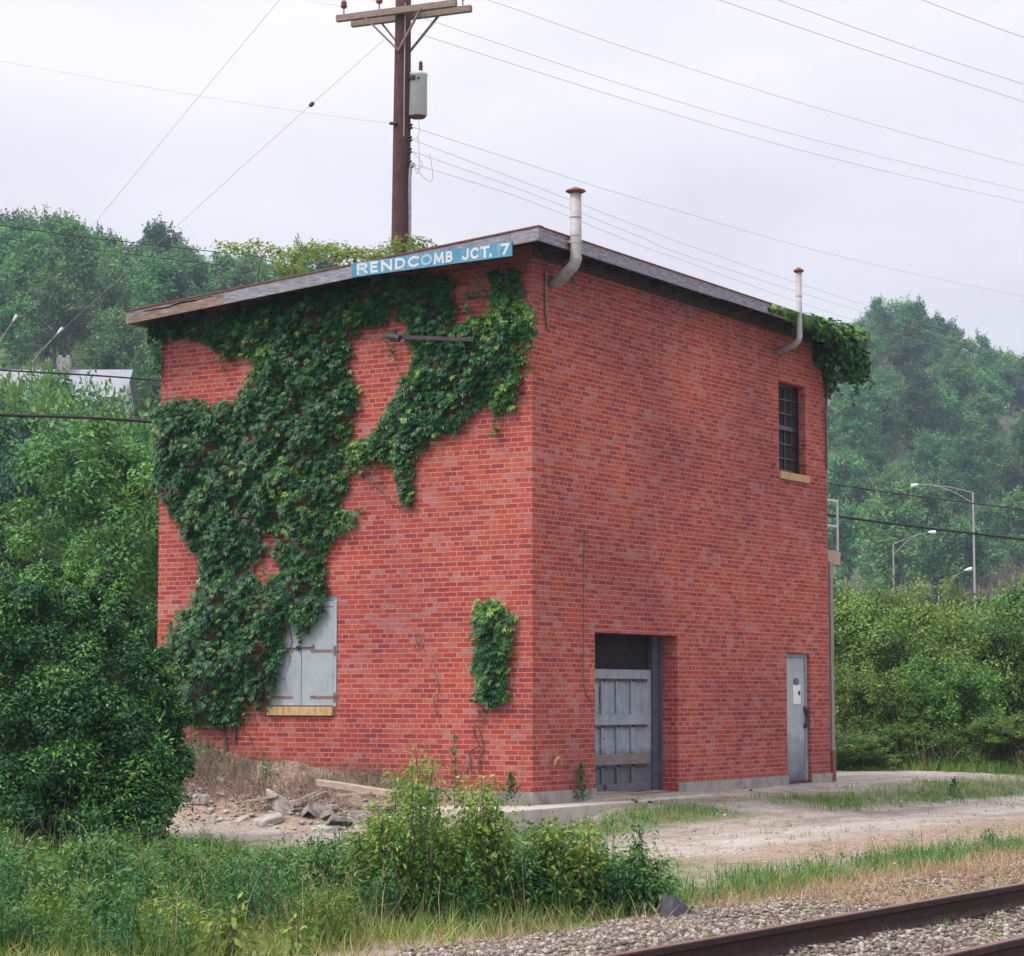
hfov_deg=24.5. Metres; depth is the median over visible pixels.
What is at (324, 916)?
yellow weeds
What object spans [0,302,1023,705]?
hills
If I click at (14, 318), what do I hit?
street lamp
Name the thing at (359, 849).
sapling shrub
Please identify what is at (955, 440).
hill tree
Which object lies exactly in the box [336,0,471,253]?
utility pole
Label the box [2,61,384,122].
power line
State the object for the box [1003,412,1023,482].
hill tree
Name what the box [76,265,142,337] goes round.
hill tree
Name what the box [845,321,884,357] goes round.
hill tree
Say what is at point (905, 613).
hedge shrub
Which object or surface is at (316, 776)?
wall weeds
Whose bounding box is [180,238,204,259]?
hill tree
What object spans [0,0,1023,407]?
sky
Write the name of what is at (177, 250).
hill tree
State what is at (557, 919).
straw
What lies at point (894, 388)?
hill tree
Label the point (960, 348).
hill tree
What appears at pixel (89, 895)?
young sapling
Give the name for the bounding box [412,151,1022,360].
service wire
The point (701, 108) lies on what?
power line
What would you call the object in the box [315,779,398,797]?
timber
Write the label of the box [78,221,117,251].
hill tree
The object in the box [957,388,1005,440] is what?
hill tree
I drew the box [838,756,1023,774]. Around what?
grass
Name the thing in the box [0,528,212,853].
bush
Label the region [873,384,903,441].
hill tree
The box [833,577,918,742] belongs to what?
hedge shrub
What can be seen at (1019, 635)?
hedge shrub
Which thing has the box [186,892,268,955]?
young sapling
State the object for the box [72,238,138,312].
hill tree
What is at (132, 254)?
power line
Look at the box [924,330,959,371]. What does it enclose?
hill tree
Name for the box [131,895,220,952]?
sapling shrub
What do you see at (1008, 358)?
hill tree
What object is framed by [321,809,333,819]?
rubble stone
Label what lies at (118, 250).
hill tree
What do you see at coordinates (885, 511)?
hill tree
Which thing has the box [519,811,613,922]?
sapling shrub
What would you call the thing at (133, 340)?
hill tree
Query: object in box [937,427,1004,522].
hill tree
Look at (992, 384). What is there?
hill tree
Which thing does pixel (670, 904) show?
bent sheet
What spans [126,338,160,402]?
hill tree
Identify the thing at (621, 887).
sapling shrub
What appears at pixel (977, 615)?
hedge shrub
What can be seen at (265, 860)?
sapling shrub
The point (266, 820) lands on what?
rubble stone
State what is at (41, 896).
sapling shrub
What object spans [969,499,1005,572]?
hill tree
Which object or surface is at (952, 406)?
hill tree
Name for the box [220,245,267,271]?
hill tree
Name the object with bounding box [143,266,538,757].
climbing vine
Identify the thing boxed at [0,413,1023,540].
telephone cable
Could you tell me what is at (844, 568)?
hill tree
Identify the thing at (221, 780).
rubble stone
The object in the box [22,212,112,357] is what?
hill tree
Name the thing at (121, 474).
broadleaf tree
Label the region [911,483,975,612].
street lamp
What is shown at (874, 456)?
hill tree
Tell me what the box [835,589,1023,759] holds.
hedge shrub
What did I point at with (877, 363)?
hill tree
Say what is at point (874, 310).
hill tree
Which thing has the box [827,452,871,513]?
hill tree
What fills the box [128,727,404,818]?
dry brush
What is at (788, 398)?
upper window
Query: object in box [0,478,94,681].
broadleaf tree
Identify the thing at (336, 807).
rubble stone
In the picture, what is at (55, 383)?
hill tree
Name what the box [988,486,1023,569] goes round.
hill tree
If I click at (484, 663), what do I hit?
climbing vine
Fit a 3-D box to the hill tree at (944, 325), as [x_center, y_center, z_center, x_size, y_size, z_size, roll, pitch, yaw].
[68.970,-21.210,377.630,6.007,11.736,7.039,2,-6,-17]
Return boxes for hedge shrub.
[833,574,901,684]
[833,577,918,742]
[834,589,931,734]
[834,650,936,766]
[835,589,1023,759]
[835,724,935,770]
[847,717,964,769]
[859,570,955,722]
[868,635,1020,769]
[869,551,995,626]
[884,584,1023,753]
[932,707,1023,770]
[933,583,1023,759]
[939,612,1023,763]
[940,571,1023,714]
[950,596,1016,740]
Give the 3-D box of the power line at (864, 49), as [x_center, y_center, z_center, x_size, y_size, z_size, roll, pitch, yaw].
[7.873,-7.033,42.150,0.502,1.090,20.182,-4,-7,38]
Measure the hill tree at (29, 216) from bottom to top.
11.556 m
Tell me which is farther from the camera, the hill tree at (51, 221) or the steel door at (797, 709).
the hill tree at (51, 221)
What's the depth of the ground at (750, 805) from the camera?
30.30 m
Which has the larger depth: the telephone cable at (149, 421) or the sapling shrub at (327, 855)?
the telephone cable at (149, 421)
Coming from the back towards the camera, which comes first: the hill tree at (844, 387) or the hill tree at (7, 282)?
the hill tree at (844, 387)
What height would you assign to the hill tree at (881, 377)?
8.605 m
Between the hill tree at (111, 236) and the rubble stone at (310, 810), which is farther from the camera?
the hill tree at (111, 236)
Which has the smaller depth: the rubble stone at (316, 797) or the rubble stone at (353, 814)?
the rubble stone at (353, 814)
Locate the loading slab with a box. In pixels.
[410,794,711,833]
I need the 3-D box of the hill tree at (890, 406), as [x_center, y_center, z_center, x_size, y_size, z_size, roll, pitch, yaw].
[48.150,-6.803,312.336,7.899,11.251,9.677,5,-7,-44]
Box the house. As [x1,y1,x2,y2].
[0,355,139,429]
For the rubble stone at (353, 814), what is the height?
0.133 m
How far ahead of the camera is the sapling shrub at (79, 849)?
18.91 m
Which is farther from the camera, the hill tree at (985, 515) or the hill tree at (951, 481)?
the hill tree at (951, 481)
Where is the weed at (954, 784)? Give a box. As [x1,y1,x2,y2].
[939,776,962,799]
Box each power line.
[0,225,334,265]
[0,237,291,273]
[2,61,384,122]
[420,34,1023,202]
[424,18,1022,190]
[463,0,1023,165]
[720,0,1023,101]
[779,0,1022,83]
[923,0,1022,36]
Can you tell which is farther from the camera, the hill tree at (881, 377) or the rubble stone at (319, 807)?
the hill tree at (881, 377)
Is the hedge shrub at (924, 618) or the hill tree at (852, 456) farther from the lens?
the hill tree at (852, 456)
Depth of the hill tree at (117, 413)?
91.66 m
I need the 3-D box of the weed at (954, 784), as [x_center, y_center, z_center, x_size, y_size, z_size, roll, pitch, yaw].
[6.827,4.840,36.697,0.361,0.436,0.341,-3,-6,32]
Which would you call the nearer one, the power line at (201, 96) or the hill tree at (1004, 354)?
the power line at (201, 96)
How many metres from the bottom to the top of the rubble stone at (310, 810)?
0.296 m
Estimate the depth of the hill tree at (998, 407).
328.57 m
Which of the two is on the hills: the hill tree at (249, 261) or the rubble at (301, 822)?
the hill tree at (249, 261)
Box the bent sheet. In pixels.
[658,895,696,917]
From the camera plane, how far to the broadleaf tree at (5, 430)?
65.36 m
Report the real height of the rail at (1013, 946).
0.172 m
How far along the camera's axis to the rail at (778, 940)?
15.49 m
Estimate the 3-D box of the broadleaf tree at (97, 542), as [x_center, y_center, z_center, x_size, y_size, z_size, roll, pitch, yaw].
[-8.273,3.436,53.734,6.246,7.758,6.264,-1,-5,14]
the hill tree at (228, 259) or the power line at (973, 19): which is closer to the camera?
the power line at (973, 19)
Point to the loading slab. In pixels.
(563, 812)
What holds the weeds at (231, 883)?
on the ground at (750, 805)
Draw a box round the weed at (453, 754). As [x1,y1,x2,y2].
[441,733,465,806]
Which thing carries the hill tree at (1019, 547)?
on the hills
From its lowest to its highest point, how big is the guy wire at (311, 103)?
3.077 m
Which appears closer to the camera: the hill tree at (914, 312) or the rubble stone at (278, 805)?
the rubble stone at (278, 805)
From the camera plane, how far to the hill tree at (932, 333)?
400.95 m
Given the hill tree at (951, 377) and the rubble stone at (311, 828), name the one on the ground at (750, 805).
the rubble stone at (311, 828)
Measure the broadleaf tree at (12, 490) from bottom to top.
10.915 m
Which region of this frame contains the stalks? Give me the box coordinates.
[0,819,405,955]
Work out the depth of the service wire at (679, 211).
54.02 m
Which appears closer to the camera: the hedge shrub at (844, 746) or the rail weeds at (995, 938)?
the rail weeds at (995, 938)
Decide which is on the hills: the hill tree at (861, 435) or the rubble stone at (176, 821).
the hill tree at (861, 435)
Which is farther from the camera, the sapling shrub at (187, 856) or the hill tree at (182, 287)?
the hill tree at (182, 287)
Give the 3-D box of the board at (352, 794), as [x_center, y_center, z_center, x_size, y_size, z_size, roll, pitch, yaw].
[-1.990,3.986,29.771,0.439,0.065,0.100,-1,-5,12]
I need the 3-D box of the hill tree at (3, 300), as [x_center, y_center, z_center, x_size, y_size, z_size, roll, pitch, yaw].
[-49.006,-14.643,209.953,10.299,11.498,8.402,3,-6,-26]
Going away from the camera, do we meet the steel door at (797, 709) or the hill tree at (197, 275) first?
the steel door at (797, 709)
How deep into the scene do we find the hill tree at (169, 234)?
278.60 m
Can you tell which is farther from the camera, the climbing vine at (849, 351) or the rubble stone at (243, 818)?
the climbing vine at (849, 351)
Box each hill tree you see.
[0,208,26,225]
[0,211,40,257]
[0,223,23,314]
[0,225,69,340]
[0,261,34,332]
[0,284,20,310]
[0,292,49,369]
[0,358,47,419]
[0,360,97,661]
[0,379,13,413]
[13,205,48,225]
[14,268,102,369]
[17,357,119,422]
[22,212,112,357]
[25,204,85,248]
[27,219,102,288]
[37,386,93,523]
[54,371,143,442]
[70,262,126,342]
[70,300,143,392]
[70,398,160,505]
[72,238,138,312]
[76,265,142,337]
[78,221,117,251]
[84,338,133,369]
[85,307,150,383]
[89,367,160,439]
[90,221,125,249]
[94,243,164,328]
[100,244,134,286]
[113,243,177,393]
[121,236,166,270]
[123,212,205,258]
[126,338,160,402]
[131,247,214,299]
[140,256,206,344]
[147,221,185,253]
[158,245,196,265]
[160,237,210,275]
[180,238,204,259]
[195,246,239,290]
[203,274,223,292]
[215,258,257,290]
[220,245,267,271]
[225,253,281,283]
[247,255,292,283]
[280,233,344,276]
[826,403,843,460]
[827,381,891,458]
[827,387,859,447]
[827,448,867,508]
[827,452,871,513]
[827,494,865,565]
[827,499,864,594]
[830,381,871,417]
[833,565,845,592]
[834,446,870,490]
[839,476,879,564]
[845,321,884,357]
[847,491,924,597]
[849,385,906,455]
[849,470,944,600]
[851,440,896,492]
[854,315,892,365]
[857,293,898,353]
[858,324,889,368]
[860,379,910,435]
[863,462,917,513]
[864,347,883,376]
[866,364,910,398]
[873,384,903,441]
[875,316,937,405]
[880,293,913,360]
[886,361,954,460]
[888,424,956,491]
[889,293,945,363]
[892,500,931,563]
[897,382,979,455]
[903,478,961,602]
[910,516,994,612]
[914,370,941,432]
[916,461,979,528]
[920,319,953,355]
[921,512,1009,609]
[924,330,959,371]
[926,348,976,392]
[928,324,965,358]
[928,356,987,429]
[929,310,961,352]
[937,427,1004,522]
[937,434,972,482]
[944,335,984,373]
[956,411,1009,503]
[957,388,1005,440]
[957,390,1010,444]
[961,365,1016,418]
[962,384,988,432]
[968,327,1004,384]
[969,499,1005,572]
[984,433,1012,481]
[985,450,1023,503]
[987,348,1008,378]
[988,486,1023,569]
[988,526,1023,575]
[989,485,1023,568]
[992,347,1014,361]
[992,356,1021,414]
[1000,347,1023,412]
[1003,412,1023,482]
[1006,361,1023,411]
[1008,408,1023,454]
[1012,350,1023,396]
[1012,408,1022,423]
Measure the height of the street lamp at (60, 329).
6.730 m
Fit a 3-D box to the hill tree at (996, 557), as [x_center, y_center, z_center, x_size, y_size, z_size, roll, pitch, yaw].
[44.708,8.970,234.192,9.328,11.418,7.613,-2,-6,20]
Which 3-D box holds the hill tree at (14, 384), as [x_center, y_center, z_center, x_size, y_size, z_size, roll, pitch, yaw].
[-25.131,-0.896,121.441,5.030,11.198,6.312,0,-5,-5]
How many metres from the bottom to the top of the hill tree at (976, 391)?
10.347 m
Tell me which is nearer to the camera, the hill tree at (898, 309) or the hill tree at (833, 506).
the hill tree at (833, 506)
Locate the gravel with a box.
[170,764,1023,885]
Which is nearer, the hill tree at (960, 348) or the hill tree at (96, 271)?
the hill tree at (96, 271)
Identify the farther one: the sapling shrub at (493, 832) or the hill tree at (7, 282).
the hill tree at (7, 282)
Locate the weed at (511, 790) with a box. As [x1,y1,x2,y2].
[497,770,522,804]
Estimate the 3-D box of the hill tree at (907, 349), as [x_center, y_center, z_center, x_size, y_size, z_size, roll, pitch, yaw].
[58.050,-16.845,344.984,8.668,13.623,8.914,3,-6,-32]
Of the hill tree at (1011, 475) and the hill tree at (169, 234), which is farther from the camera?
the hill tree at (1011, 475)
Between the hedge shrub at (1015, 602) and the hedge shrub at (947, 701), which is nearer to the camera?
the hedge shrub at (947, 701)
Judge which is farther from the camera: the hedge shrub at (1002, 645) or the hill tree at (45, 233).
the hill tree at (45, 233)
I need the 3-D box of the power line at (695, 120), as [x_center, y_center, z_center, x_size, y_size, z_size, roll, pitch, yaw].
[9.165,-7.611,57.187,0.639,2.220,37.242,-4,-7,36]
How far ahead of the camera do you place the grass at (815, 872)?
21.23 m
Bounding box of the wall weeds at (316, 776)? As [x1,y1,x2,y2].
[137,733,530,806]
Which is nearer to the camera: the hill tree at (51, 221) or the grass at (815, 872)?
the grass at (815, 872)
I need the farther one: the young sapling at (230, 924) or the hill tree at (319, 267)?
the hill tree at (319, 267)
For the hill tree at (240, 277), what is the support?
on the hills
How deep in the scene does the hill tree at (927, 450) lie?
286.79 m
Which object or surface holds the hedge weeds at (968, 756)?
on the ground at (750, 805)
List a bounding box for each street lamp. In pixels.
[0,315,17,339]
[32,327,63,369]
[893,530,935,593]
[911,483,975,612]
[938,567,971,603]
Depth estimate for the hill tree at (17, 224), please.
241.12 m
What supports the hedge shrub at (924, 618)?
on the ground at (750, 805)
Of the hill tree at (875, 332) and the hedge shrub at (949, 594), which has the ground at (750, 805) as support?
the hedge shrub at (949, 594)
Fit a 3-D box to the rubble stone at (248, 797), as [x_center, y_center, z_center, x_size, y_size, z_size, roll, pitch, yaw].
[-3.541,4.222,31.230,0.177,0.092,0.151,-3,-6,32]
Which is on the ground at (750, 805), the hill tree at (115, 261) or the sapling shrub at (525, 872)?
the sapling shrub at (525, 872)
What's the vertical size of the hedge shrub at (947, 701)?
3.150 m
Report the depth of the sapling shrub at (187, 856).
18.57 m
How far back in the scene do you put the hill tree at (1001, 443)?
310.27 m
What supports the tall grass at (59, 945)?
on the ground at (750, 805)
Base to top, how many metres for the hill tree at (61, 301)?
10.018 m
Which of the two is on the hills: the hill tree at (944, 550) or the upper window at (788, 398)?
the hill tree at (944, 550)
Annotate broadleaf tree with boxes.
[0,378,159,748]
[0,384,45,560]
[0,387,154,745]
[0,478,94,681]
[34,494,158,734]
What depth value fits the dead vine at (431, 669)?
31.25 m
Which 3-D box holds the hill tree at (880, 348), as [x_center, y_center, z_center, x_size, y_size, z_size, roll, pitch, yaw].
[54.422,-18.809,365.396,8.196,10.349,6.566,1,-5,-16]
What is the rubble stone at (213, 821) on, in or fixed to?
on the ground at (750, 805)
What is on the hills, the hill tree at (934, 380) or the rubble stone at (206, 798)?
the hill tree at (934, 380)
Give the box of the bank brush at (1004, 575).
[941,559,1023,602]
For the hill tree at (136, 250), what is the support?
on the hills
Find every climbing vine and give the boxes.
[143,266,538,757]
[209,234,436,277]
[466,598,518,772]
[768,303,875,469]
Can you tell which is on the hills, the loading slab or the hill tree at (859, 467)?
the hill tree at (859, 467)
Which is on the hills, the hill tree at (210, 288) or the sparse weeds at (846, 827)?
the hill tree at (210, 288)
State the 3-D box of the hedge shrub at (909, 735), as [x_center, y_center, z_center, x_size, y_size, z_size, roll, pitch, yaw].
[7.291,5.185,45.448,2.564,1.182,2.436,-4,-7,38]
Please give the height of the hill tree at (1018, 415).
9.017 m
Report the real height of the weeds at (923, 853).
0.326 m
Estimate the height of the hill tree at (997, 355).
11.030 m
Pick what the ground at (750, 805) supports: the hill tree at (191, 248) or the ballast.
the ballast
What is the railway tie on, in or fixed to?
on the ground at (750, 805)
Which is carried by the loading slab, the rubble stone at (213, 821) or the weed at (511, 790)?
the weed at (511, 790)
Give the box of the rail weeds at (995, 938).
[531,865,1023,955]
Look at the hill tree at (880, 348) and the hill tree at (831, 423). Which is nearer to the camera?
the hill tree at (831, 423)
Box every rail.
[601,882,1023,955]
[932,935,1023,955]
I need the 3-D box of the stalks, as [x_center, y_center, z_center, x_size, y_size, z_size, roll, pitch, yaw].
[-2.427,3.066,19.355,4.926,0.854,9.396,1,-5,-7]
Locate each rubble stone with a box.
[172,818,183,824]
[193,794,212,804]
[204,818,219,823]
[217,776,229,783]
[235,815,249,821]
[238,794,249,799]
[252,812,281,827]
[266,788,293,814]
[273,784,289,793]
[289,799,308,806]
[300,805,318,817]
[308,791,325,800]
[308,801,326,815]
[308,824,338,832]
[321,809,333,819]
[323,804,339,810]
[347,811,376,819]
[352,824,364,828]
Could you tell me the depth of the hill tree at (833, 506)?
249.43 m
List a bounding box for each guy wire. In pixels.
[31,42,380,357]
[32,2,277,296]
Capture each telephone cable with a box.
[0,369,1023,509]
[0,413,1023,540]
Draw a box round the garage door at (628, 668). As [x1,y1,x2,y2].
[595,633,662,791]
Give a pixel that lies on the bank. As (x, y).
(991, 594)
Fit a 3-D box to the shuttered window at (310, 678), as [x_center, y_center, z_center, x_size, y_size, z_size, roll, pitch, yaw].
[-2.870,2.442,32.461,1.200,1.635,0.110,-3,-6,32]
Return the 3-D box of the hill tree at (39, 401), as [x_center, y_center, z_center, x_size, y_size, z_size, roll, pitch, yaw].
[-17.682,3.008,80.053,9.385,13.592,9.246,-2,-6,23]
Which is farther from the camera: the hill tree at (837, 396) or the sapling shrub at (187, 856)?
the hill tree at (837, 396)
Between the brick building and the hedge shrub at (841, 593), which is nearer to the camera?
the brick building
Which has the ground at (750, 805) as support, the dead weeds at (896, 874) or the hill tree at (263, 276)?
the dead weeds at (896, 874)
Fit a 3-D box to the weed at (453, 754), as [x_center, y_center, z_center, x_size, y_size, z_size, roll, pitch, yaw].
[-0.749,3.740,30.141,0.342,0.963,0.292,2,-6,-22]
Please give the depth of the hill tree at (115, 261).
230.04 m
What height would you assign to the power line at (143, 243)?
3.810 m
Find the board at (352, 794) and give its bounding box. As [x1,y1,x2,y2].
[336,792,371,796]
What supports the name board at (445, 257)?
attached to the brick building
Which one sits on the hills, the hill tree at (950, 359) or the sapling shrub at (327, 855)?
the hill tree at (950, 359)
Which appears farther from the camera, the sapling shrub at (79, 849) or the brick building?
the brick building
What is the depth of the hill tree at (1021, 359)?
385.22 m
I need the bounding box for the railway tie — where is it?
[965,912,996,919]
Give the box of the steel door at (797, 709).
[786,653,808,783]
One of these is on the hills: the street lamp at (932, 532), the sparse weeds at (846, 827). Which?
the street lamp at (932, 532)
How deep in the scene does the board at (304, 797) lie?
30.14 m
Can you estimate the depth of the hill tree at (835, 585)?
226.32 m
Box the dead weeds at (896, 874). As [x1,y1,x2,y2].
[642,842,1023,913]
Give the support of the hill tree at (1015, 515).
on the hills
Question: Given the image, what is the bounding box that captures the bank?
[962,573,1022,599]
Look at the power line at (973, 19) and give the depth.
37.03 m
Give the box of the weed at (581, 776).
[572,761,591,801]
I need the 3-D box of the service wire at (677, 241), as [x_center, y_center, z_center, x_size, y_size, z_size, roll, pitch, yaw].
[9.921,-5.141,68.743,1.398,3.194,58.510,-2,-6,25]
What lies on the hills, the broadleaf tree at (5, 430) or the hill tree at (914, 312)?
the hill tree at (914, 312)
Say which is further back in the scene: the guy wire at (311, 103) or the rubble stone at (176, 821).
the guy wire at (311, 103)
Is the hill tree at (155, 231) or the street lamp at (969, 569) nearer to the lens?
the street lamp at (969, 569)
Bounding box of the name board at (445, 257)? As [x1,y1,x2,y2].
[351,241,512,277]
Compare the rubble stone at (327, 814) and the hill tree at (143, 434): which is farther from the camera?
the hill tree at (143, 434)
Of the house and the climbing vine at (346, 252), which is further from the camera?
the house
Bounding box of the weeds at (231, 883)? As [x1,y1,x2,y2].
[0,813,605,955]
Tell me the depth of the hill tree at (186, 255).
244.31 m
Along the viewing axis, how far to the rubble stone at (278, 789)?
31.28 m
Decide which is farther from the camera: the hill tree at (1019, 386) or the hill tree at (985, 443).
the hill tree at (1019, 386)
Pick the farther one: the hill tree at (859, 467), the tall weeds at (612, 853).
the hill tree at (859, 467)
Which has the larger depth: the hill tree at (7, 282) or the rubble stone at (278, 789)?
the hill tree at (7, 282)
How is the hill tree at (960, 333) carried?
on the hills
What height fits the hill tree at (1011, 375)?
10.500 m
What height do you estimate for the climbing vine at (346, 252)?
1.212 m
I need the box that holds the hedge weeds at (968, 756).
[836,743,1023,772]
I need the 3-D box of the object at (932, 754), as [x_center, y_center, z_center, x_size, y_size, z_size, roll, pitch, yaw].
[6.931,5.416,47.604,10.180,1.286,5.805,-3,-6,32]
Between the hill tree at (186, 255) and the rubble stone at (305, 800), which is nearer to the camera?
the rubble stone at (305, 800)
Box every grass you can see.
[0,818,668,955]
[0,879,653,955]
[343,826,1023,941]
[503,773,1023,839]
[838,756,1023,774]
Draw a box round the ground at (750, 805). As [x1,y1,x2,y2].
[7,732,1023,955]
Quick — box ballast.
[373,854,1023,955]
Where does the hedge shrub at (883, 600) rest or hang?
on the ground at (750, 805)
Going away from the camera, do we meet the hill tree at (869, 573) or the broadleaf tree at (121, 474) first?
the broadleaf tree at (121, 474)
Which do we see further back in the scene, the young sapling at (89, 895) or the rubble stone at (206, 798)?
the rubble stone at (206, 798)
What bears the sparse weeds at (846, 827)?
on the ground at (750, 805)
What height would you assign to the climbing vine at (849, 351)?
2.386 m
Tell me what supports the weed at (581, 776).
on the ground at (750, 805)
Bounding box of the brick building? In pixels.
[125,187,848,805]
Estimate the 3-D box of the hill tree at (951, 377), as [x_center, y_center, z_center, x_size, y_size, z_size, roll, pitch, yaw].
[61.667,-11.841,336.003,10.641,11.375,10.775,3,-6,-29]
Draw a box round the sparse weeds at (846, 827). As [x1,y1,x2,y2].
[571,773,1022,873]
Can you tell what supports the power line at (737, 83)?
attached to the utility pole
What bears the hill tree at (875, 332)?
on the hills
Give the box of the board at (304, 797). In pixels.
[290,791,317,803]
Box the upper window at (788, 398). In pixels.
[778,383,809,483]
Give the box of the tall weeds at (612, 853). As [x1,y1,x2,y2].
[141,793,629,928]
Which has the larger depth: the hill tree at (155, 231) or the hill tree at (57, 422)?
the hill tree at (155, 231)
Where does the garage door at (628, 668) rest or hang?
in the brick building
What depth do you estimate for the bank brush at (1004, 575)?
216.76 m
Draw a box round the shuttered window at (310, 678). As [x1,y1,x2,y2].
[267,595,337,715]
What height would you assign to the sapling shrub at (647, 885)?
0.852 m
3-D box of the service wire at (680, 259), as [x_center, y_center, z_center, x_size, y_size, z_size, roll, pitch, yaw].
[9.889,-4.511,68.755,1.457,2.796,58.548,-2,-6,25]
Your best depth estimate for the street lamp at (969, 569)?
206.89 m
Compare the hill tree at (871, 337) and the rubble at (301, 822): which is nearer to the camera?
the rubble at (301, 822)
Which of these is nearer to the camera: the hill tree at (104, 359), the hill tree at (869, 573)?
the hill tree at (104, 359)
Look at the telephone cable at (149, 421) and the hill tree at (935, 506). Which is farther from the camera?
the hill tree at (935, 506)
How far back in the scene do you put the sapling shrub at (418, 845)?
17.37 m
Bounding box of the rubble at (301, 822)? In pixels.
[174,778,413,833]
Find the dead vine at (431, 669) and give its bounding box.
[413,632,440,715]
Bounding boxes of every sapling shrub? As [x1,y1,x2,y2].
[0,835,87,914]
[10,885,99,946]
[51,825,138,902]
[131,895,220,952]
[136,829,220,904]
[210,837,302,902]
[281,821,367,906]
[331,805,421,913]
[353,739,483,921]
[426,771,528,922]
[485,833,566,922]
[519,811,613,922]
[578,850,644,917]
[608,820,688,915]
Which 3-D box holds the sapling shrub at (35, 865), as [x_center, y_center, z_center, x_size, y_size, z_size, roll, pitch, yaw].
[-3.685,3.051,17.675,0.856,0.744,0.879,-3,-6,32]
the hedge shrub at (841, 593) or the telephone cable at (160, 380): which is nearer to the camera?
the telephone cable at (160, 380)
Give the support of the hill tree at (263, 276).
on the hills
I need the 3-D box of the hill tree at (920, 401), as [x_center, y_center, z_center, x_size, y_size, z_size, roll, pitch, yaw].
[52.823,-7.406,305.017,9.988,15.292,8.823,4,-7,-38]
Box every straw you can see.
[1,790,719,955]
[230,833,1023,955]
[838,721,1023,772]
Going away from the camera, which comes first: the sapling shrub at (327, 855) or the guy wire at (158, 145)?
the sapling shrub at (327, 855)
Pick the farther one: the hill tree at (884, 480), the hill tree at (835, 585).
the hill tree at (884, 480)
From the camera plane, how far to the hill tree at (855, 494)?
263.77 m
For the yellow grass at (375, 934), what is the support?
on the ground at (750, 805)
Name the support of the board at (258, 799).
on the rubble at (301, 822)
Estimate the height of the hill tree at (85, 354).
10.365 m
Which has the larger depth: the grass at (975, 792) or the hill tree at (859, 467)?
the hill tree at (859, 467)
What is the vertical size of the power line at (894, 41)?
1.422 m
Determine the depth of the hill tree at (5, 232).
228.22 m
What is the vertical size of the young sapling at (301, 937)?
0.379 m
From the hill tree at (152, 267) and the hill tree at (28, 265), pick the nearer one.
the hill tree at (152, 267)
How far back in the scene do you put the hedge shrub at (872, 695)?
46.08 m
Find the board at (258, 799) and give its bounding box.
[246,795,278,801]
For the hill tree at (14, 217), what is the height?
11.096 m
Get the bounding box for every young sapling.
[56,866,154,948]
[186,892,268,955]
[264,912,319,955]
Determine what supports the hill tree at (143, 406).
on the hills
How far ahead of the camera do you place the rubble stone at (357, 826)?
29.24 m
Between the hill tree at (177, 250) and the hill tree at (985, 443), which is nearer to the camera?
the hill tree at (177, 250)
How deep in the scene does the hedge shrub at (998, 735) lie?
45.22 m
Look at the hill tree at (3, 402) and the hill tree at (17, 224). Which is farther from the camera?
the hill tree at (17, 224)
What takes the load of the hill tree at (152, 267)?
on the hills
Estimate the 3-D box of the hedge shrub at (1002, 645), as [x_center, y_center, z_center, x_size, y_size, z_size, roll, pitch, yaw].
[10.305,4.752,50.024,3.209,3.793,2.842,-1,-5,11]
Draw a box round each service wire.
[412,139,1021,352]
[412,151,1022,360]
[413,127,1019,295]
[417,165,1021,372]
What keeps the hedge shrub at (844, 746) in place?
on the ground at (750, 805)
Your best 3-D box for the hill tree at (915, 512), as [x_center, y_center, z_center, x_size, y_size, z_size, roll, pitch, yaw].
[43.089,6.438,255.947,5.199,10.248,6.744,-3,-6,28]
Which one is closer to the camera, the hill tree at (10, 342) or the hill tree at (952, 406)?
the hill tree at (10, 342)
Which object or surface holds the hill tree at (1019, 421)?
on the hills
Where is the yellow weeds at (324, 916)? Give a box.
[0,811,528,955]
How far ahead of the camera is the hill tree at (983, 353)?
370.76 m
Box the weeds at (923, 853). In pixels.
[477,816,1022,914]

